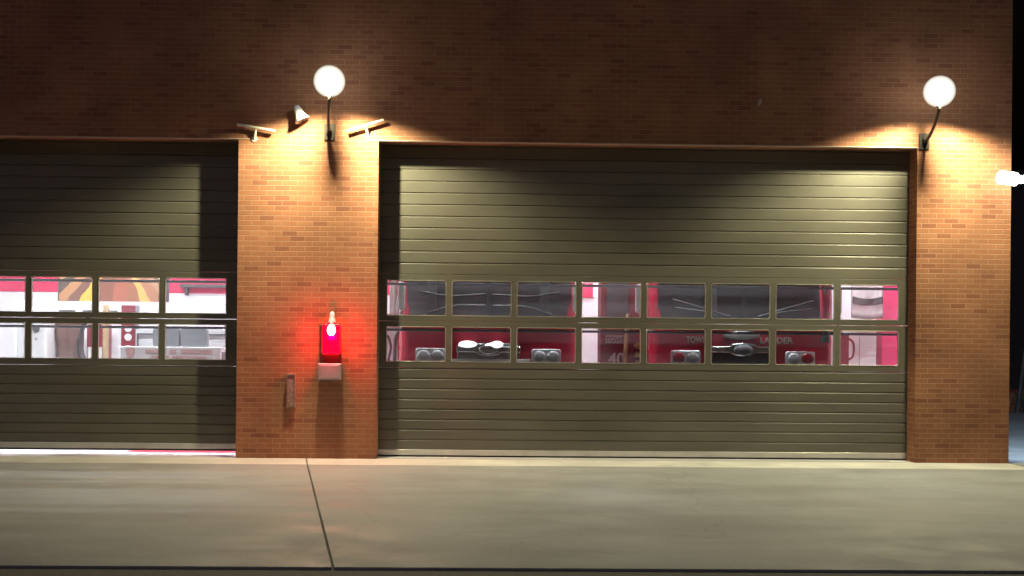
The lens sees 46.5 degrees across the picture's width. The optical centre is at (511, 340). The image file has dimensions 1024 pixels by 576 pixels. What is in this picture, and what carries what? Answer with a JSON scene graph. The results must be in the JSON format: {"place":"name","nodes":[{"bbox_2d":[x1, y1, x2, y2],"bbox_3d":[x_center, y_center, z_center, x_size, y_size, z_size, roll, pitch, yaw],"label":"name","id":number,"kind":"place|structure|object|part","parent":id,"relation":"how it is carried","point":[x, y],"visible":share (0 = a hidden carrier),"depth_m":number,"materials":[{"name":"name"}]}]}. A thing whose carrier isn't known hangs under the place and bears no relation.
{"place":"outdoors","nodes":[
{"label":"outdoors","id":0,"kind":"place"},
{"bbox_2d":[17,317,56,364],"bbox_3d":[-7.433,0.564,18.671,0.440,1.930,0.645,1,0,-1],"label":"fridge","id":1,"kind":"object","parent":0,"point":[44,343],"visible":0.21,"depth_m":18.37,"materials":[{"name":"white metal"}]},
{"bbox_3d":[-7.426,0.544,18.384,0.440,1.870,0.071,1,0,-1],"label":"door","id":2,"kind":"part","parent":1,"relation":"part of","materials":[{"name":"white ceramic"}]},
{"bbox_2d":[153,329,180,346],"bbox_3d":[-5.168,-0.051,17.842,0.400,0.307,0.140,1,0,-1],"label":"cushion","id":3,"kind":"object","parent":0,"point":[172,337],"visible":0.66,"depth_m":17.77,"materials":[{"name":"white fabric"}]},
{"bbox_2d":[180,329,208,346],"bbox_3d":[-4.758,-0.047,17.851,0.400,0.307,0.140,1,0,-1],"label":"cushion","id":4,"kind":"object","parent":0,"point":[194,337],"visible":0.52,"depth_m":17.78,"materials":[{"name":"white fabric"}]},
{"bbox_2d":[0,449,1007,463],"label":"bay floor","id":5,"kind":"structure","parent":0,"point":[65,453],"depth_m":16.23,"materials":[{"name":"grey concrete"}]},
{"bbox_2d":[55,317,84,357],"bbox_3d":[-6.965,0.569,18.803,0.641,1.930,0.301,1,0,-1],"label":"brown drape","id":6,"kind":"object","parent":5,"relation":"on","point":[66,341],"visible":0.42,"depth_m":18.73,"materials":[{"name":"fabric"}]},
{"bbox_2d":[77,324,86,357],"bbox_3d":[-6.736,0.565,18.683,0.190,1.942,0.120,1,0,-1],"label":"black strap","id":7,"kind":"object","parent":5,"relation":"on","point":[79,343],"visible":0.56,"depth_m":18.66,"materials":[{"name":"fabric"}]},
{"bbox_2d":[87,324,111,358],"bbox_3d":[-6.579,0.637,18.956,0.300,1.800,0.312,1,0,-1],"label":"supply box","id":8,"kind":"object","parent":5,"relation":"on","point":[100,342],"visible":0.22,"depth_m":18.81,"materials":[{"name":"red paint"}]},
{"bbox_2d":[103,305,108,357],"bbox_3d":[-6.350,0.490,18.597,0.080,2.100,0.060,1,0,-1],"label":"tan post","id":9,"kind":"object","parent":5,"relation":"on","point":[105,339],"visible":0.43,"depth_m":18.57,"materials":[{"name":"brown wood"}]},
{"bbox_2d":[13,301,225,357],"bbox_3d":[-6.272,0.458,19.183,3.500,2.165,0.130,1,0,-1],"label":"partition","id":10,"kind":"object","parent":5,"relation":"on","point":[63,306],"visible":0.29,"depth_m":19.17,"materials":[{"name":"white paint"}]},
{"bbox_2d":[58,271,168,301],"bbox_3d":[-6.424,-1.003,19.205,1.770,0.746,0.060,1,0,-1],"label":"picture board","id":11,"kind":"object","parent":10,"relation":"on","point":[117,291],"visible":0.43,"depth_m":19.18,"materials":[{"name":"multicoloured plastic"}]},
{"bbox_2d":[117,305,139,357],"bbox_3d":[-6.013,0.493,18.644,0.325,2.100,0.060,1,0,-1],"label":"red sign panel","id":12,"kind":"object","parent":5,"relation":"on","point":[126,336],"visible":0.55,"depth_m":18.62,"materials":[{"name":"paint"}]},
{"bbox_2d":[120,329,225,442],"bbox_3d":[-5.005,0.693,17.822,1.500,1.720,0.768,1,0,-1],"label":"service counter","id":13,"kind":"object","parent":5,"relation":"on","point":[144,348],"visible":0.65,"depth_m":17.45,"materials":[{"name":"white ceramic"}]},
{"bbox_2d":[127,450,235,452],"bbox_3d":[-4.594,1.554,17.405,1.600,0.004,1.600,1,0,-1],"label":"red floor marking","id":14,"kind":"object","parent":5,"relation":"on","point":[181,451],"visible":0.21,"depth_m":16.70,"materials":[{"name":"paint"}]},
{"bbox_2d":[387,281,399,360],"bbox_3d":[-2.164,0.194,18.297,0.870,2.770,0.120,1,0,-1],"label":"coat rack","id":15,"kind":"object","parent":5,"relation":"on","point":[391,334],"visible":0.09,"depth_m":18.32,"materials":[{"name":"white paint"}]},
{"bbox_2d":[390,281,396,314],"bbox_3d":[-1.820,-0.747,18.265,0.110,0.800,0.072,1,0,-1],"label":"hanging coat","id":16,"kind":"object","parent":15,"relation":"hanging from","point":[393,299],"visible":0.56,"depth_m":18.24,"materials":[{"name":"white fabric"}]},
{"bbox_2d":[387,331,399,360],"bbox_3d":[-1.839,0.718,17.979,0.274,1.730,0.087,1,0,-1],"label":"hose reel pipe","id":17,"kind":"object","parent":5,"relation":"on","point":[394,345],"visible":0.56,"depth_m":17.96,"materials":[{"name":"grey plastic"}]},
{"bbox_2d":[398,274,575,368],"bbox_3d":[-0.417,-0.014,20.856,2.640,3.220,8.320,1,0,-1],"label":"fire engine","id":18,"kind":"object","parent":5,"relation":"on","point":[486,346],"visible":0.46,"depth_m":17.09,"materials":[{"name":"red paint"}]},
{"bbox_2d":[597,276,639,369],"bbox_3d":[1.610,0.240,17.890,0.600,2.750,0.597,1,0,-1],"label":"equipment cabinet","id":19,"kind":"object","parent":5,"relation":"on","point":[615,302],"visible":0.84,"depth_m":17.68,"materials":[{"name":"metal"}]},
{"bbox_2d":[606,283,628,315],"bbox_3d":[1.568,-0.635,17.678,0.330,0.540,0.019,1,0,-1],"label":"cabinet window","id":20,"kind":"structure","parent":19,"relation":"in","point":[617,299],"depth_m":17.67,"materials":[{"name":"grey glass"}]},
{"bbox_2d":[623,313,629,362],"bbox_3d":[1.644,0.606,17.560,0.062,2.026,0.306,1,0,34],"label":"wooden pole","id":21,"kind":"object","parent":5,"relation":"on","point":[625,349],"visible":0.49,"depth_m":17.59,"materials":[{"name":"beige wood"}]},
{"bbox_2d":[635,277,841,371],"bbox_3d":[3.147,0.020,20.933,2.950,3.220,8.320,1,0,-1],"label":"fire engine","id":22,"kind":"object","parent":5,"relation":"on","point":[734,348],"visible":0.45,"depth_m":17.17,"materials":[{"name":"red paint"}]},
{"bbox_2d":[819,285,830,318],"bbox_3d":[4.450,-0.946,17.083,0.248,1.282,0.436,1,0,-1],"label":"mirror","id":23,"kind":"object","parent":22,"relation":"hanging from","point":[824,304],"visible":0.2,"depth_m":16.87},
{"bbox_2d":[820,331,829,341],"bbox_3d":[4.510,-0.087,17.134,0.100,0.220,0.165,1,0,-1],"label":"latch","id":24,"kind":"object","parent":22,"relation":"attached to","point":[825,338],"visible":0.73,"depth_m":17.08,"materials":[{"name":"black metal"}]},
{"bbox_2d":[840,335,854,364],"bbox_3d":[5.250,0.775,18.618,0.219,1.750,0.080,1,0,-1],"label":"standpipe","id":25,"kind":"object","parent":5,"relation":"on","point":[844,350],"visible":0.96,"depth_m":18.58,"materials":[{"name":"red paint"}]},
{"bbox_2d":[839,325,875,365],"bbox_3d":[5.565,0.663,19.360,0.560,1.980,0.530,1,0,-1],"label":"locker","id":26,"kind":"object","parent":5,"relation":"on","point":[865,350],"depth_m":19.11,"materials":[{"name":"white paint"}]},
{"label":"locker door","id":27,"kind":"part","parent":26,"relation":"part of","materials":[{"name":"white metal"}]},
{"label":"locker door","id":28,"kind":"part","parent":26,"relation":"part of","materials":[{"name":"white metal"}]},
{"bbox_2d":[876,279,897,364],"bbox_3d":[6.098,-0.542,19.287,0.300,4.400,0.300,1,0,-1],"label":"red post","id":29,"kind":"object","parent":5,"relation":"on","point":[886,350],"visible":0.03,"depth_m":19.14,"materials":[{"name":"pink paint"}]},
{"bbox_2d":[0,460,1023,575],"bbox_3d":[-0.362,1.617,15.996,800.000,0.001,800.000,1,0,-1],"label":"ground","id":30,"kind":"structure","parent":0,"point":[110,572],"depth_m":8.28,"materials":[{"name":"concrete"}]},
{"bbox_2d":[0,456,306,464],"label":"threshold strip","id":31,"kind":"object","parent":30,"relation":"on","point":[50,459],"visible":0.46,"depth_m":15.50,"materials":[{"name":"concrete"}]},
{"bbox_2d":[0,462,331,569],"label":"apron","id":32,"kind":"object","parent":30,"relation":"on","point":[150,516],"visible":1,"depth_m":10.59,"materials":[{"name":"concrete"}]},
{"bbox_2d":[0,0,1012,462],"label":"fire station","id":33,"kind":"object","parent":30,"relation":"on","point":[578,144],"visible":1,"depth_m":16.15,"materials":[{"name":"red brick"}]},
{"bbox_2d":[0,139,238,450],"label":"garage door","id":34,"kind":"structure","parent":33,"relation":"in","point":[95,209],"depth_m":16.23,"materials":[{"name":"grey metal"}]},
{"bbox_2d":[179,284,225,295],"bbox_3d":[-5.916,-1.071,25.332,2.250,0.230,0.250,1,0,-1],"label":"wall shelf","id":35,"kind":"object","parent":33,"relation":"attached to","point":[186,286],"depth_m":25.20,"materials":[{"name":"grey metal"}]},
{"bbox_2d":[237,123,274,141],"bbox_3d":[-3.412,-2.780,15.887,0.510,0.235,0.098,1,0,-1],"label":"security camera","id":36,"kind":"object","parent":33,"relation":"attached to","point":[254,137],"visible":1,"depth_m":15.85,"materials":[{"name":"beige paint"}]},
{"bbox_2d":[286,373,295,407],"bbox_3d":[-2.952,0.664,15.910,0.110,0.455,0.060,1,0,-1],"label":"wall sign","id":37,"kind":"object","parent":33,"relation":"attached to","point":[291,389],"visible":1,"depth_m":15.89,"materials":[{"name":"metal"}]},
{"bbox_2d":[293,105,309,123],"bbox_3d":[-2.803,-3.011,15.846,0.222,0.249,0.216,1,0,-1],"label":"horn speaker","id":38,"kind":"object","parent":33,"relation":"attached to","point":[301,115],"visible":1,"depth_m":15.79},
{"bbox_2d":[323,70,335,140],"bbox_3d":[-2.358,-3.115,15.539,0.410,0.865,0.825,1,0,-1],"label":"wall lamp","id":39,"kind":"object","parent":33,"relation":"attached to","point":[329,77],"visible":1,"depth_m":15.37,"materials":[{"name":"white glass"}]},
{"bbox_2d":[318,311,341,379],"bbox_3d":[-2.423,0.065,15.857,0.305,0.915,0.188,1,0,-1],"label":"emergency beacon","id":40,"kind":"object","parent":33,"relation":"attached to","point":[329,366],"visible":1,"depth_m":15.80,"materials":[{"name":"red metal"}]},
{"bbox_2d":[347,119,383,138],"bbox_3d":[-1.959,-2.838,15.919,0.500,0.259,0.097,1,0,-1],"label":"security camera","id":41,"kind":"object","parent":33,"relation":"attached to","point":[368,134],"visible":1,"depth_m":15.88,"materials":[{"name":"beige paint"}]},
{"bbox_2d":[583,283,592,296],"bbox_3d":[1.595,-1.090,25.619,0.291,0.310,0.038,1,0,-1],"label":"red notice","id":42,"kind":"object","parent":33,"relation":"attached to","point":[587,291],"visible":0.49,"depth_m":25.60,"materials":[{"name":"paper"}]},
{"bbox_2d":[378,144,909,459],"bbox_3d":[1.825,-0.681,16.464,7.650,4.604,0.178,1,0,-1],"label":"garage door","id":43,"kind":"structure","parent":33,"relation":"in","point":[449,213],"depth_m":16.38,"materials":[{"name":"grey metal"}]},
{"bbox_2d":[851,285,882,319],"bbox_3d":[5.649,-0.766,18.912,0.500,0.860,0.070,1,0,-1],"label":"hung sheet","id":44,"kind":"object","parent":33,"relation":"hanging from","point":[866,304],"visible":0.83,"depth_m":18.92,"materials":[{"name":"white fabric"}]},
{"bbox_2d":[919,81,945,149],"bbox_3d":[5.559,-3.020,15.711,0.410,0.865,0.825,1,0,-1],"label":"wall lamp","id":45,"kind":"object","parent":33,"relation":"attached to","point":[939,87],"visible":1,"depth_m":15.59,"materials":[{"name":"brown metal"}]},
{"bbox_2d":[996,171,1023,185],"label":"corner floodlight","id":46,"kind":"object","parent":33,"relation":"attached to","point":[1009,178],"visible":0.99,"depth_m":15.84,"materials":[{"name":"white metal"}]},
{"bbox_2d":[307,458,1023,469],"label":"threshold strip","id":47,"kind":"object","parent":30,"relation":"on","point":[586,463],"visible":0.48,"depth_m":15.64,"materials":[{"name":"concrete"}]},
{"bbox_2d":[308,464,1023,573],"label":"apron","id":48,"kind":"object","parent":30,"relation":"on","point":[575,518],"visible":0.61,"depth_m":10.79,"materials":[{"name":"concrete"}]},
{"bbox_2d":[1015,348,1023,412],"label":"leaning post","id":49,"kind":"object","parent":30,"relation":"on","point":[1019,394],"visible":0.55,"depth_m":28.23,"materials":[{"name":"grey plastic"}]},
{"bbox_2d":[1008,411,1023,466],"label":"driveway","id":50,"kind":"structure","parent":0,"point":[1016,438],"depth_m":20.50,"materials":[{"name":"concrete"}]},
{"bbox_2d":[1009,389,1023,410],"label":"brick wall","id":51,"kind":"structure","parent":50,"relation":"on","point":[1013,404],"depth_m":29.27,"materials":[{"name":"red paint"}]},
{"bbox_2d":[1009,382,1023,412],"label":"shrub","id":52,"kind":"object","parent":50,"relation":"on","point":[1022,401],"visible":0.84,"depth_m":28.46,"materials":[{"name":"green plant"}]},
{"bbox_2d":[1009,171,1023,388],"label":"dark building","id":53,"kind":"structure","parent":0,"point":[1017,283],"depth_m":42.40,"materials":[{"name":"black"}]},
{"bbox_2d":[1011,0,1023,170],"label":"sky","id":54,"kind":"structure","parent":0,"point":[1017,146],"materials":[{"name":"black"}]}
]}

